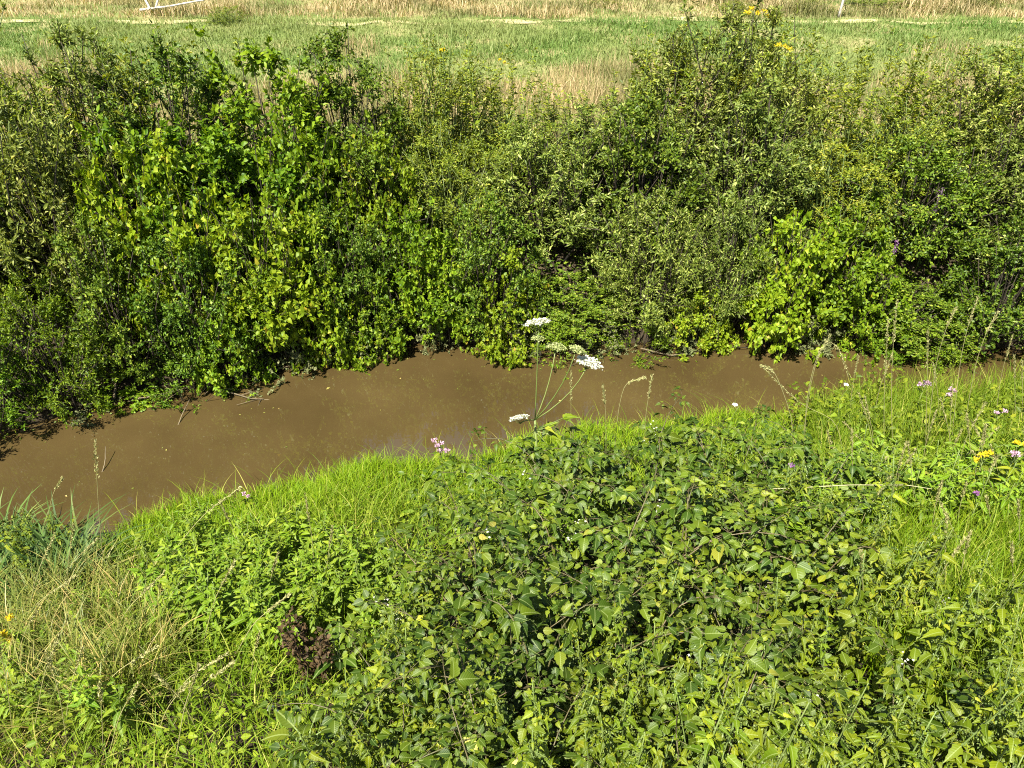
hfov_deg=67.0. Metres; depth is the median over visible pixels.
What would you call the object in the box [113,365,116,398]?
stick
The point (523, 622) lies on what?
bramble bush
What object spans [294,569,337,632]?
mint stalk
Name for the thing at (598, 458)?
bramble bush
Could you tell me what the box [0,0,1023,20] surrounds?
rough grass
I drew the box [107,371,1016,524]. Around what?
trailing grass
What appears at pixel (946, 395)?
hemp agrimony
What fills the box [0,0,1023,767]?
ground
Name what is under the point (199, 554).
mint stalk
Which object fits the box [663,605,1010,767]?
bramble bush
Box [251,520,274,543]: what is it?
mint stalk
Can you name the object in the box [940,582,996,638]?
nettle
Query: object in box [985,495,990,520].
grass stalk
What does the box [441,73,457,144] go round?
weed stalk
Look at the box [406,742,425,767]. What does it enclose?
nettle
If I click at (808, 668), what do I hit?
nettle
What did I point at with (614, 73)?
weed stalk
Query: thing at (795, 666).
nettle
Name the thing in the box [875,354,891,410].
grass stalk
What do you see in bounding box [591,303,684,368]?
shrub
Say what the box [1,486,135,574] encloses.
reed clump
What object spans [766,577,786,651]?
nettle
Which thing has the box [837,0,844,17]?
stake
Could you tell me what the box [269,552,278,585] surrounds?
grass stalk
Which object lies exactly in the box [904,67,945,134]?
weed stalk
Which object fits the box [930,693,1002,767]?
nettle
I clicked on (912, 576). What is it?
nettle
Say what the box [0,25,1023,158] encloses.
dry grass
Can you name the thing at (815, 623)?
nettle
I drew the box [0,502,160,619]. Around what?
reed clump
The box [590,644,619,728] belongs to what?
nettle
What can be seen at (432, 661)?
nettle
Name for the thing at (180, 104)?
weed stalk
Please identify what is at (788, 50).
weed stalk
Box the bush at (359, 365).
[334,273,413,374]
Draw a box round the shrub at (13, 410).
[0,317,60,434]
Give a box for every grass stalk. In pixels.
[0,645,11,726]
[16,603,41,661]
[23,575,77,621]
[26,532,55,623]
[35,632,60,723]
[42,648,68,749]
[48,476,63,514]
[64,537,98,577]
[65,522,75,602]
[65,646,84,724]
[93,439,103,569]
[96,682,103,757]
[103,643,159,687]
[107,681,139,758]
[108,569,165,648]
[152,486,241,581]
[153,673,198,733]
[156,681,190,737]
[165,651,228,707]
[168,660,235,733]
[174,662,201,765]
[200,559,235,655]
[217,498,235,538]
[234,592,291,656]
[249,631,260,685]
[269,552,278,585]
[304,491,314,569]
[327,525,333,566]
[569,373,572,437]
[601,383,605,415]
[615,376,645,442]
[645,373,652,426]
[759,364,792,462]
[763,367,842,450]
[802,343,850,440]
[804,333,830,438]
[827,429,833,454]
[849,354,858,417]
[850,428,853,498]
[857,392,873,451]
[858,548,863,615]
[860,475,893,526]
[863,394,874,453]
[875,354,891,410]
[883,317,889,397]
[891,295,898,447]
[892,441,907,496]
[900,547,940,599]
[902,448,916,469]
[907,441,913,496]
[923,410,936,455]
[925,328,929,455]
[926,306,957,444]
[932,362,939,416]
[933,479,943,519]
[939,398,951,449]
[939,501,956,543]
[941,536,967,575]
[942,511,948,576]
[949,383,953,439]
[952,295,979,433]
[952,428,961,450]
[957,481,968,526]
[959,401,986,463]
[959,530,972,585]
[964,410,971,477]
[965,310,999,420]
[973,423,987,487]
[978,453,1000,510]
[980,426,986,470]
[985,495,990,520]
[989,444,999,482]
[996,335,1012,407]
[1009,540,1014,583]
[1013,354,1015,417]
[1016,497,1021,546]
[1021,360,1023,420]
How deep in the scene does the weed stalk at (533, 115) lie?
9.15 m
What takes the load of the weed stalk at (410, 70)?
on the ground at (44, 414)
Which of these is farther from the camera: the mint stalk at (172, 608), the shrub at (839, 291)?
the shrub at (839, 291)
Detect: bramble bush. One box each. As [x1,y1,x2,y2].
[242,630,553,767]
[326,586,575,767]
[328,521,797,767]
[352,464,629,706]
[394,492,577,660]
[411,620,624,767]
[426,449,826,683]
[431,426,660,617]
[442,553,856,767]
[509,612,911,767]
[526,386,792,553]
[535,452,886,651]
[639,404,851,561]
[658,468,959,670]
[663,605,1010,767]
[708,407,933,582]
[793,637,1023,767]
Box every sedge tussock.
[0,529,137,627]
[0,539,103,630]
[0,552,26,613]
[0,568,76,677]
[0,604,204,766]
[0,616,100,767]
[1,584,149,731]
[5,556,164,675]
[12,565,236,732]
[42,534,206,639]
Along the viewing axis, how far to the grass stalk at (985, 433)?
4.57 m
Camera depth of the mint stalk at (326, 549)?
4.29 m
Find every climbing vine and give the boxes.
[72,120,201,342]
[81,367,168,417]
[123,125,278,351]
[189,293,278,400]
[190,191,342,372]
[247,64,369,283]
[282,212,370,375]
[327,108,427,265]
[399,225,485,345]
[459,244,551,370]
[657,280,733,361]
[711,208,856,366]
[824,241,916,367]
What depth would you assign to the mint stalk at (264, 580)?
3.94 m
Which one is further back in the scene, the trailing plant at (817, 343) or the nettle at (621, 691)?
the trailing plant at (817, 343)
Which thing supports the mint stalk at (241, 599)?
on the ground at (44, 414)
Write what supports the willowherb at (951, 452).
on the ground at (44, 414)
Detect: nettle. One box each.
[0,519,20,542]
[0,525,35,579]
[8,519,30,577]
[8,526,40,575]
[11,507,43,549]
[17,555,39,591]
[19,518,37,560]
[44,515,69,566]
[58,516,84,561]
[287,717,341,767]
[328,682,364,767]
[332,719,370,767]
[336,668,364,767]
[352,728,383,767]
[357,644,394,742]
[357,696,407,767]
[369,626,401,708]
[374,624,408,684]
[377,604,410,667]
[380,601,409,679]
[385,755,395,767]
[387,615,413,698]
[389,672,425,760]
[392,626,421,725]
[396,707,419,765]
[396,757,415,767]
[402,584,422,634]
[406,590,441,672]
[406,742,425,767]
[407,641,440,724]
[407,689,445,751]
[416,542,439,614]
[416,666,448,732]
[419,667,459,743]
[424,723,457,765]
[430,697,462,756]
[450,733,491,764]
[463,666,509,766]
[463,695,495,761]
[466,737,496,767]
[467,561,484,578]
[469,748,486,767]
[476,679,526,762]
[477,539,498,619]
[478,692,504,756]
[482,492,495,551]
[494,561,515,644]
[495,528,510,591]
[498,551,520,598]
[508,739,560,767]
[509,610,542,684]
[513,502,534,573]
[514,729,550,767]
[515,679,559,760]
[517,731,553,767]
[520,679,554,758]
[548,756,559,767]
[551,698,598,767]
[558,625,592,711]
[559,672,597,767]
[561,694,603,765]
[567,639,597,722]
[570,500,594,562]
[574,726,604,767]
[583,603,622,682]
[584,706,621,767]
[586,571,626,683]
[586,677,612,758]
[587,741,611,767]
[588,678,621,753]
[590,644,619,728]
[595,715,621,767]
[597,727,651,767]
[603,592,644,709]
[605,689,639,759]
[609,638,646,722]
[610,687,642,743]
[610,739,632,766]
[612,500,632,541]
[612,666,654,737]
[612,712,635,749]
[619,527,639,628]
[626,733,656,767]
[627,744,648,767]
[631,646,662,719]
[635,567,649,602]
[635,619,670,719]
[636,648,687,742]
[636,740,661,766]
[637,541,679,634]
[640,559,665,647]
[643,737,664,767]
[646,670,675,737]
[647,559,689,678]
[647,736,681,767]
[651,642,714,733]
[658,597,687,659]
[659,495,691,557]
[664,680,702,766]
[672,495,689,554]
[672,710,733,767]
[673,538,695,608]
[673,669,748,760]
[673,748,725,767]
[677,658,703,733]
[684,643,742,763]
[691,657,728,705]
[695,478,727,563]
[698,437,732,538]
[700,594,728,650]
[702,651,759,751]
[702,680,753,767]
[702,691,734,762]
[703,538,747,621]
[705,459,731,538]
[709,750,733,767]
[713,676,758,764]
[716,554,749,636]
[729,647,766,761]
[730,646,749,726]
[740,620,793,681]
[743,642,775,727]
[745,677,800,767]
[746,642,783,755]
[753,701,814,767]
[757,459,797,578]
[758,724,805,767]
[759,758,791,767]
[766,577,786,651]
[772,691,817,748]
[775,714,840,766]
[776,634,804,715]
[780,617,822,700]
[783,455,813,553]
[784,590,848,683]
[784,717,838,767]
[785,757,812,767]
[786,467,800,501]
[786,486,808,551]
[789,677,832,734]
[793,497,823,564]
[797,661,834,732]
[797,746,817,767]
[802,490,836,534]
[803,534,839,609]
[804,712,837,762]
[806,504,828,575]
[808,619,847,693]
[808,736,832,767]
[810,483,839,552]
[816,753,857,767]
[818,656,847,733]
[818,672,858,730]
[819,679,877,767]
[828,596,884,676]
[829,550,876,680]
[831,512,890,608]
[832,611,873,682]
[833,499,863,580]
[837,696,908,767]
[842,718,899,767]
[843,694,920,767]
[844,750,856,767]
[849,495,891,555]
[851,517,892,585]
[856,450,881,490]
[859,547,897,606]
[859,569,915,666]
[860,453,894,499]
[860,551,896,626]
[862,512,894,557]
[863,465,897,520]
[865,541,930,644]
[873,454,915,559]
[876,539,937,627]
[878,689,949,758]
[881,592,953,675]
[882,582,983,722]
[884,710,948,767]
[887,514,949,597]
[891,527,960,622]
[899,576,941,632]
[901,737,934,767]
[902,731,935,767]
[905,571,927,611]
[911,716,974,767]
[913,565,949,620]
[913,758,920,767]
[917,623,947,718]
[927,599,1001,693]
[928,659,1023,767]
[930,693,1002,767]
[931,716,971,767]
[932,715,1009,767]
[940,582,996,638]
[942,581,988,678]
[943,688,1011,767]
[946,549,995,649]
[947,699,1023,767]
[948,564,1023,653]
[953,634,1023,719]
[961,573,1023,669]
[964,655,1023,767]
[975,671,1020,740]
[980,608,1023,687]
[980,614,1023,697]
[990,724,1023,763]
[993,664,1023,736]
[1001,739,1023,767]
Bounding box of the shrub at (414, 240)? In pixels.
[357,196,473,359]
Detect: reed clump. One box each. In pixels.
[0,486,65,561]
[0,498,25,557]
[0,499,115,598]
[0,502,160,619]
[0,512,84,613]
[0,518,133,625]
[0,530,52,607]
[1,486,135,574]
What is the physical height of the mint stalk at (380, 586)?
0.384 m
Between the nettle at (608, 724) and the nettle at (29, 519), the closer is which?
the nettle at (608, 724)
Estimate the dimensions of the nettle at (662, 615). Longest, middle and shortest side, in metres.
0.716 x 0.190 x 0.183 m
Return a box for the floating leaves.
[32,343,947,496]
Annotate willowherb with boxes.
[751,488,806,562]
[763,472,804,504]
[763,495,807,531]
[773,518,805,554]
[774,488,830,532]
[782,478,825,567]
[783,434,813,501]
[798,468,824,503]
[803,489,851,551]
[805,456,841,480]
[811,473,835,500]
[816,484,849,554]
[828,445,857,498]
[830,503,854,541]
[833,482,884,549]
[834,445,869,501]
[835,474,854,526]
[848,423,885,478]
[851,440,896,518]
[853,445,899,489]
[854,490,895,529]
[857,436,893,461]
[873,453,902,504]
[880,428,908,471]
[882,438,926,516]
[888,445,916,485]
[890,467,939,521]
[896,483,934,539]
[901,450,942,490]
[902,451,927,480]
[903,481,936,509]
[903,497,940,527]
[920,440,955,479]
[921,469,958,534]
[924,448,974,525]
[930,452,967,478]
[930,456,954,490]
[935,442,974,464]
[935,467,979,529]
[936,475,980,524]
[937,448,962,469]
[937,456,985,511]
[942,446,961,465]
[943,462,982,503]
[944,454,976,496]
[952,466,1009,533]
[953,415,997,472]
[954,436,1011,483]
[967,440,1018,479]
[979,482,1023,527]
[983,451,1019,493]
[988,471,1023,516]
[993,439,1023,485]
[1006,444,1023,475]
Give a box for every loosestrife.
[879,239,898,298]
[908,187,944,291]
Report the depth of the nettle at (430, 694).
2.88 m
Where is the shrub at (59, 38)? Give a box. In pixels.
[0,19,180,215]
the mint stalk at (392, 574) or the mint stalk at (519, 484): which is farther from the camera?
the mint stalk at (519, 484)
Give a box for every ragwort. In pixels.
[0,613,35,658]
[437,47,448,141]
[498,58,505,119]
[744,6,768,63]
[771,42,793,131]
[957,449,993,504]
[985,440,1023,491]
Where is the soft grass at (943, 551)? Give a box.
[850,442,1023,693]
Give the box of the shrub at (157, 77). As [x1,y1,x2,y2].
[63,19,267,211]
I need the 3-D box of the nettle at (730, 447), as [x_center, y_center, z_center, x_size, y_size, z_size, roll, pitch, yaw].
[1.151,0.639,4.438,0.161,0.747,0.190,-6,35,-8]
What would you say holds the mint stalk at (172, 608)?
on the ground at (44, 414)
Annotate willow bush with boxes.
[466,106,642,279]
[550,85,701,185]
[583,179,726,343]
[607,0,805,180]
[653,59,839,252]
[662,179,779,339]
[697,0,839,192]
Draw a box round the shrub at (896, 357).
[835,315,925,367]
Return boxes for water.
[0,337,1023,544]
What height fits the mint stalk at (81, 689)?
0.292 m
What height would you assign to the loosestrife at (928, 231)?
1.285 m
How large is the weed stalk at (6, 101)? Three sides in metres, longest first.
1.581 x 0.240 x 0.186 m
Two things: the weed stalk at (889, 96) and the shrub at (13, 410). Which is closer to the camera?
the shrub at (13, 410)
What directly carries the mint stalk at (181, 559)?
on the ground at (44, 414)
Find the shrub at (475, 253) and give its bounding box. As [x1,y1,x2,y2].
[429,184,553,341]
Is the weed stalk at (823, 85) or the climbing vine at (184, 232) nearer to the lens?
the climbing vine at (184, 232)
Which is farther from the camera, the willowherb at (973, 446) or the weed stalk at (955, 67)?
the weed stalk at (955, 67)
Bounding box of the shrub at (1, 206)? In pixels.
[0,182,32,319]
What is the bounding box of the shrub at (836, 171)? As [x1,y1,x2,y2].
[768,124,900,196]
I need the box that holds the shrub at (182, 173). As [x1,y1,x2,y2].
[66,105,243,304]
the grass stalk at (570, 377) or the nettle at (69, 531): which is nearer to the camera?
the nettle at (69, 531)
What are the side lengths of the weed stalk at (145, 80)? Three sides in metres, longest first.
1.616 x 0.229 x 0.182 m
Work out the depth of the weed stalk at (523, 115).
9.29 m
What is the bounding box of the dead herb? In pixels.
[274,605,336,688]
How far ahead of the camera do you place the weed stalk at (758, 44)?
9.10 m
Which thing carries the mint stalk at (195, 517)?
on the ground at (44, 414)
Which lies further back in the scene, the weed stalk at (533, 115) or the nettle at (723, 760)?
the weed stalk at (533, 115)
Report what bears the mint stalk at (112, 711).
on the ground at (44, 414)
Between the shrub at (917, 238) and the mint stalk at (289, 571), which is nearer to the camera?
the mint stalk at (289, 571)
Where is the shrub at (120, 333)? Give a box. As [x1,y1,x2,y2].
[36,204,185,408]
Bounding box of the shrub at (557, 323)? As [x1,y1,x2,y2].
[504,311,602,379]
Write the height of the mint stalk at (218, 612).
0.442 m
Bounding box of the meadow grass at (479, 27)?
[0,12,1023,84]
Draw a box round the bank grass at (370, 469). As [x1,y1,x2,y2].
[80,389,861,573]
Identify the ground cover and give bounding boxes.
[0,129,1023,406]
[2,496,430,767]
[391,403,1023,767]
[778,365,1023,762]
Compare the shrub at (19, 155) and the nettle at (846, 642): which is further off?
the shrub at (19, 155)
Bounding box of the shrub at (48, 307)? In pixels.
[0,260,123,438]
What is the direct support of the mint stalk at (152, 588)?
on the ground at (44, 414)
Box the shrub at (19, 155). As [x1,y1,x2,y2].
[0,89,132,323]
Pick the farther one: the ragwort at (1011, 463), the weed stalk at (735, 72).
the weed stalk at (735, 72)
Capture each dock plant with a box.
[0,669,50,708]
[260,696,345,765]
[301,619,357,679]
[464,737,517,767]
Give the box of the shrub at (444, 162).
[373,120,525,251]
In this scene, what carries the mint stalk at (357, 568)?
on the ground at (44, 414)
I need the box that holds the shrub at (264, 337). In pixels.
[201,203,318,376]
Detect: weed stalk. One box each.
[0,67,19,124]
[0,83,69,196]
[10,91,47,214]
[39,80,90,160]
[53,61,86,160]
[55,60,67,127]
[60,92,97,153]
[73,92,86,165]
[79,61,108,104]
[87,30,135,167]
[87,52,121,104]
[89,54,143,144]
[100,37,128,95]
[109,46,124,93]
[110,75,136,207]
[112,59,128,104]
[113,65,151,131]
[117,55,137,113]
[118,36,151,119]
[118,57,128,83]
[119,52,156,129]
[123,49,137,102]
[132,50,164,127]
[138,26,159,95]
[142,61,155,151]
[153,40,173,125]
[164,29,191,142]
[173,60,190,151]
[179,40,222,123]
[179,62,208,143]
[186,40,199,128]
[217,56,236,188]
[230,37,244,140]
[404,47,423,125]
[409,56,428,135]
[414,77,424,139]
[416,64,460,155]
[422,60,448,138]
[428,65,437,134]
[432,63,444,142]
[436,66,450,147]
[438,48,451,176]
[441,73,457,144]
[455,60,466,160]
[457,57,485,129]
[457,71,470,132]
[458,51,470,166]
[458,52,472,127]
[462,81,474,167]
[463,51,480,169]
[463,55,496,149]
[464,49,487,169]
[466,48,485,122]
[469,75,482,130]
[471,68,501,121]
[472,70,486,127]
[477,60,499,147]
[485,66,502,145]
[486,63,497,160]
[488,65,505,138]
[489,49,506,130]
[502,71,513,143]
[505,43,519,152]
[507,61,516,120]
[516,47,537,142]
[519,75,529,173]
[526,82,537,132]
[527,81,541,143]
[530,59,557,141]
[532,83,546,171]
[533,81,547,132]
[536,87,551,142]
[543,81,554,139]
[545,90,563,137]
[549,82,579,151]
[550,83,560,140]
[563,92,574,146]
[577,90,599,140]
[580,90,591,120]
[597,88,619,152]
[601,95,610,143]
[610,68,618,133]
[625,78,633,129]
[628,27,640,131]
[631,82,642,170]
[633,46,650,135]
[634,33,654,132]
[638,79,656,142]
[640,21,654,94]
[644,39,664,136]
[645,44,655,97]
[646,34,667,117]
[649,37,682,130]
[652,47,660,116]
[659,41,712,151]
[665,16,679,113]
[666,18,691,123]
[666,49,684,121]
[670,29,692,126]
[683,42,694,132]
[684,38,697,114]
[685,45,714,170]
[687,55,700,127]
[696,60,714,122]
[699,49,746,136]
[706,29,736,153]
[709,52,739,152]
[713,40,725,178]
[720,51,772,167]
[721,56,733,161]
[724,48,741,118]
[725,46,745,146]
[726,52,744,124]
[734,36,744,112]
[740,37,760,117]
[747,47,794,127]
[759,25,787,99]
[767,21,787,76]
[774,15,794,82]
[776,78,785,134]
[778,37,794,115]
[784,23,794,94]
[785,27,815,98]
[788,62,799,105]
[796,28,820,89]
[796,56,830,138]
[797,48,813,131]
[798,31,813,161]
[800,63,812,152]
[803,36,822,87]
[803,63,825,125]
[804,66,816,146]
[808,62,842,160]
[809,63,830,132]
[810,68,850,171]
[813,67,835,160]
[813,71,833,101]
[815,38,828,129]
[815,78,876,161]
[821,68,843,142]
[823,57,883,130]
[823,61,856,139]
[826,68,844,159]
[831,48,846,160]
[833,82,853,129]
[836,45,870,142]
[839,74,851,141]
[840,47,865,184]
[840,57,853,146]
[840,60,859,145]
[841,44,902,152]
[842,87,880,160]
[845,36,879,127]
[846,36,869,166]
[855,42,869,118]
[858,79,886,146]
[862,30,876,159]
[867,33,931,161]
[876,42,937,145]
[878,21,896,162]
[879,37,903,143]
[879,73,895,139]
[886,67,944,148]
[886,70,924,133]
[887,68,918,133]
[891,48,922,121]
[893,39,922,142]
[894,48,905,119]
[894,60,910,135]
[898,71,929,135]
[900,65,918,138]
[901,60,939,161]
[903,27,940,154]
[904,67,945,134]
[910,59,928,128]
[910,63,922,126]
[914,50,966,178]
[914,84,925,138]
[917,47,948,137]
[918,37,973,129]
[918,78,990,155]
[920,68,963,121]
[923,55,964,118]
[926,42,942,129]
[935,79,1010,165]
[942,44,973,122]
[957,77,967,124]
[964,51,1020,135]
[967,57,989,134]
[967,60,1020,158]
[968,53,982,129]
[969,43,982,140]
[972,76,1023,155]
[973,76,1004,151]
[976,66,1023,152]
[978,79,1023,152]
[995,44,1012,102]
[995,64,1023,138]
[999,39,1023,110]
[1001,70,1022,106]
[1003,17,1022,132]
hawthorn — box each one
[178,23,368,218]
[266,21,431,188]
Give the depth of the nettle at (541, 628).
3.11 m
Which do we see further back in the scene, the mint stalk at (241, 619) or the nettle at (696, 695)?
the mint stalk at (241, 619)
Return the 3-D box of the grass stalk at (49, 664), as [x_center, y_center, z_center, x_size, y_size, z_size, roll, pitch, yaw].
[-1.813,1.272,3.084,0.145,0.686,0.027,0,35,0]
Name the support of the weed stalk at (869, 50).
on the ground at (44, 414)
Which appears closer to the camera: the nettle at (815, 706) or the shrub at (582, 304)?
the nettle at (815, 706)
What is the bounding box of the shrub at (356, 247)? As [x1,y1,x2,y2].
[289,196,409,350]
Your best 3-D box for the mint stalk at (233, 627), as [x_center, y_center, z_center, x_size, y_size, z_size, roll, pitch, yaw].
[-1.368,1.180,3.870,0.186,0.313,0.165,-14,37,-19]
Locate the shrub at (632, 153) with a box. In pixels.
[557,88,733,259]
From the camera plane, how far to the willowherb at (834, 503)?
4.17 m
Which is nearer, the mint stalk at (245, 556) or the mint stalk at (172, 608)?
the mint stalk at (172, 608)
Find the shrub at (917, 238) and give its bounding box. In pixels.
[823,115,1019,270]
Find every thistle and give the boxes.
[235,492,254,513]
[772,463,794,492]
[957,491,979,536]
[994,450,1023,498]
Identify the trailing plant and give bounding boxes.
[69,390,147,426]
[219,361,272,398]
[246,340,322,393]
[324,313,382,365]
[416,318,462,354]
[492,308,543,358]
[575,316,638,357]
[658,325,701,356]
[791,315,845,359]
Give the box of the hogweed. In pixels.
[509,317,602,482]
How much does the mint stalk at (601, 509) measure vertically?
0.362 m
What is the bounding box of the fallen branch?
[139,0,203,11]
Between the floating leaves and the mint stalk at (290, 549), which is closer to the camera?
the mint stalk at (290, 549)
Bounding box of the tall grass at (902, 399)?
[792,354,1023,766]
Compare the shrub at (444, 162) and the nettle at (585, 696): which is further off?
the shrub at (444, 162)
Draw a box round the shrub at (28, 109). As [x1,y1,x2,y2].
[0,0,80,241]
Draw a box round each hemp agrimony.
[430,438,449,474]
[911,380,931,430]
[931,386,956,429]
[990,408,1007,438]
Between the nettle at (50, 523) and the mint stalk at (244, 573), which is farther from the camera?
the nettle at (50, 523)
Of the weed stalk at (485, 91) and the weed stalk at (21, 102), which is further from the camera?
the weed stalk at (485, 91)
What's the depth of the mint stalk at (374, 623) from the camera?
3.71 m
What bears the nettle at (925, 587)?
on the ground at (44, 414)
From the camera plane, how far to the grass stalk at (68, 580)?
3.99 m
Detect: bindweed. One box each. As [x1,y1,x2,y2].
[719,403,738,477]
[826,383,849,442]
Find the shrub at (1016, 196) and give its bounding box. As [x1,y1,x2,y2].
[926,114,1023,284]
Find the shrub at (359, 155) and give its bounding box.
[303,129,435,272]
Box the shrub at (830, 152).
[761,122,919,264]
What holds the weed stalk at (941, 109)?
on the ground at (44, 414)
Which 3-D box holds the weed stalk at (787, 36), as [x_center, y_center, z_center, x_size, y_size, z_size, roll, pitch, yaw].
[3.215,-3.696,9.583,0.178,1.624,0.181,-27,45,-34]
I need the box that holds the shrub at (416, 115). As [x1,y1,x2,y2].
[361,28,518,193]
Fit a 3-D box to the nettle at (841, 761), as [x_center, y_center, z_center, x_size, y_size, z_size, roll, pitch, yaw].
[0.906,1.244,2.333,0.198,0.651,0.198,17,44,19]
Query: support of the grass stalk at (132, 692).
on the ground at (44, 414)
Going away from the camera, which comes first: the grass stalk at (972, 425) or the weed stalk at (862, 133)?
the grass stalk at (972, 425)
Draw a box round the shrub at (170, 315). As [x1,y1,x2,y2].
[121,198,264,380]
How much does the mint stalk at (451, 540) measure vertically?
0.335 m
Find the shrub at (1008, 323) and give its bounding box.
[919,206,1023,358]
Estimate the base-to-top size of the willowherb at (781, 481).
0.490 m
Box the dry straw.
[772,484,930,488]
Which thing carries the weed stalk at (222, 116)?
on the ground at (44, 414)
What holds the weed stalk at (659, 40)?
on the ground at (44, 414)
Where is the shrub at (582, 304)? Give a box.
[517,270,640,345]
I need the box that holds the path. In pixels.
[1,17,1023,25]
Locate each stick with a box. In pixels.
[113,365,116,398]
[128,378,186,403]
[170,373,268,404]
[240,362,304,373]
[640,348,685,357]
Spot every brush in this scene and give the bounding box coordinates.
[205,2,248,26]
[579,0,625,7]
[708,0,760,13]
[769,0,843,15]
[844,0,931,12]
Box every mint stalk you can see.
[0,650,32,675]
[0,654,25,696]
[0,660,44,693]
[0,678,32,724]
[1,629,34,660]
[10,669,46,710]
[13,624,44,646]
[21,670,63,733]
[37,622,57,655]
[54,642,89,685]
[56,610,99,655]
[57,685,112,735]
[59,662,128,727]
[67,676,96,704]
[70,575,92,617]
[78,697,112,742]
[87,637,114,676]
[95,676,145,752]
[97,587,125,621]
[109,589,131,609]
[121,601,154,648]
[127,557,168,597]
[131,530,162,589]
[132,576,157,615]
[133,569,182,628]
[145,585,185,649]
[147,538,181,590]
[151,568,189,616]
[152,518,189,561]
[156,589,184,634]
[157,543,178,577]
[157,570,199,638]
[158,536,187,568]
[159,541,185,585]
[160,554,194,580]
[163,510,191,548]
[166,573,186,618]
[166,582,209,643]
[169,555,202,600]
[170,541,227,582]
[170,565,226,638]
[173,556,211,588]
[173,575,222,655]
[175,513,208,557]
[178,497,209,550]
[178,559,211,613]
[178,560,223,598]
[180,514,210,563]
[186,570,234,652]
[186,574,235,644]
[190,497,220,544]
[191,566,227,616]
[194,583,234,653]
[194,593,228,634]
[196,557,220,583]
[200,525,229,571]
[200,559,224,583]
[202,539,227,568]
[203,555,225,582]
[209,579,240,609]
[211,508,246,538]
[215,536,248,565]
[216,540,254,587]
[216,590,233,632]
[217,529,254,558]
[219,532,231,553]
[219,534,252,576]
[219,559,245,589]
[222,569,250,589]
[222,577,244,630]
[224,588,251,649]
[225,538,248,568]
[225,594,274,655]
[228,508,263,546]
[229,535,263,568]
[230,529,258,557]
[231,517,262,537]
[232,567,255,614]
[233,557,278,630]
[233,584,266,648]
[234,535,263,564]
[236,566,280,598]
[237,562,267,584]
[240,600,269,652]
[243,583,280,650]
[246,540,281,585]
[247,511,271,564]
[247,537,275,565]
[250,527,275,579]
[250,603,299,659]
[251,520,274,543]
[259,543,292,609]
[261,587,275,626]
[262,548,299,601]
[263,590,295,653]
[265,516,284,561]
[267,508,313,551]
[267,532,290,568]
[274,593,302,659]
[277,523,305,564]
[277,541,316,612]
[279,562,326,619]
[280,496,312,564]
[282,556,313,584]
[284,550,311,586]
[287,580,327,643]
[290,542,328,584]
[293,548,315,578]
[294,531,323,565]
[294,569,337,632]
[298,541,340,564]
[302,503,336,555]
[302,557,342,608]
[304,583,341,650]
[306,579,339,633]
[311,544,351,575]
[311,557,363,610]
[313,512,338,554]
[315,547,348,612]
[321,525,341,547]
[321,535,351,570]
[323,565,358,628]
[326,538,349,572]
[328,529,351,552]
[328,567,356,630]
[335,546,374,600]
[338,542,383,616]
[341,521,372,571]
[349,536,369,592]
[350,593,375,638]
[350,605,380,653]
[356,567,386,620]
[360,529,396,592]
[360,590,387,634]
[368,579,393,615]
[372,542,398,602]
[384,541,408,601]
[385,581,420,630]
[387,563,422,610]
[391,580,426,622]
[396,537,434,584]
[423,557,451,604]
[443,497,471,543]
[444,506,469,547]
[452,497,471,547]
[453,514,476,546]
[473,521,493,563]
[481,529,503,566]
[488,502,510,560]
[514,482,527,513]
[527,506,542,528]
[533,501,560,545]
[540,495,560,547]
[541,483,574,551]
[549,456,570,493]
[564,496,593,551]
[565,513,587,552]
[588,490,608,529]
[592,487,608,520]
[592,493,617,520]
[614,478,635,513]
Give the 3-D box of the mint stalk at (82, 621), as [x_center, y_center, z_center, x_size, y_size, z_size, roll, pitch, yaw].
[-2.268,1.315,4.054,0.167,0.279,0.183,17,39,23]
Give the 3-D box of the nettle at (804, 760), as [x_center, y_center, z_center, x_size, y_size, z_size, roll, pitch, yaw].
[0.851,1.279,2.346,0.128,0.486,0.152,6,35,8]
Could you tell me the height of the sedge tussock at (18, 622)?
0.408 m
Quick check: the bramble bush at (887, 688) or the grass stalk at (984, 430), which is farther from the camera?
the grass stalk at (984, 430)
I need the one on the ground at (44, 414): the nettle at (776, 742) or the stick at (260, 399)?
the nettle at (776, 742)
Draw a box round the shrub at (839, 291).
[775,194,904,336]
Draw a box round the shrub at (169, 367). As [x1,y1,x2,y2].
[133,343,238,412]
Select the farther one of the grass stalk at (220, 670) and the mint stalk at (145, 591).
the mint stalk at (145, 591)
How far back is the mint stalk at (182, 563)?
4.20 m
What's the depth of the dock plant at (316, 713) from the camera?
2.92 m
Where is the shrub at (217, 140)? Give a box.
[185,102,351,276]
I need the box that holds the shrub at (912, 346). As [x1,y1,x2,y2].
[845,273,991,360]
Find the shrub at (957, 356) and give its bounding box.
[904,302,999,378]
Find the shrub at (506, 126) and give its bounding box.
[441,108,600,192]
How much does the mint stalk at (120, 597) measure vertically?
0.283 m
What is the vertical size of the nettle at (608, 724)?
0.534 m
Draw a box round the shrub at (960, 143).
[900,38,1023,196]
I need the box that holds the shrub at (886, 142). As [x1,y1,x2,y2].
[816,92,966,199]
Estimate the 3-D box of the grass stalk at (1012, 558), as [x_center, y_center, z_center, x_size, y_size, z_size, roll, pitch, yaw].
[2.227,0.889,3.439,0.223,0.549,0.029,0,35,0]
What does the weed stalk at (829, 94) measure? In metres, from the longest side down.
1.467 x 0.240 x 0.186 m
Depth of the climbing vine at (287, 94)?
7.92 m
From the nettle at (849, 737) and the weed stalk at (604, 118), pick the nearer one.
the nettle at (849, 737)

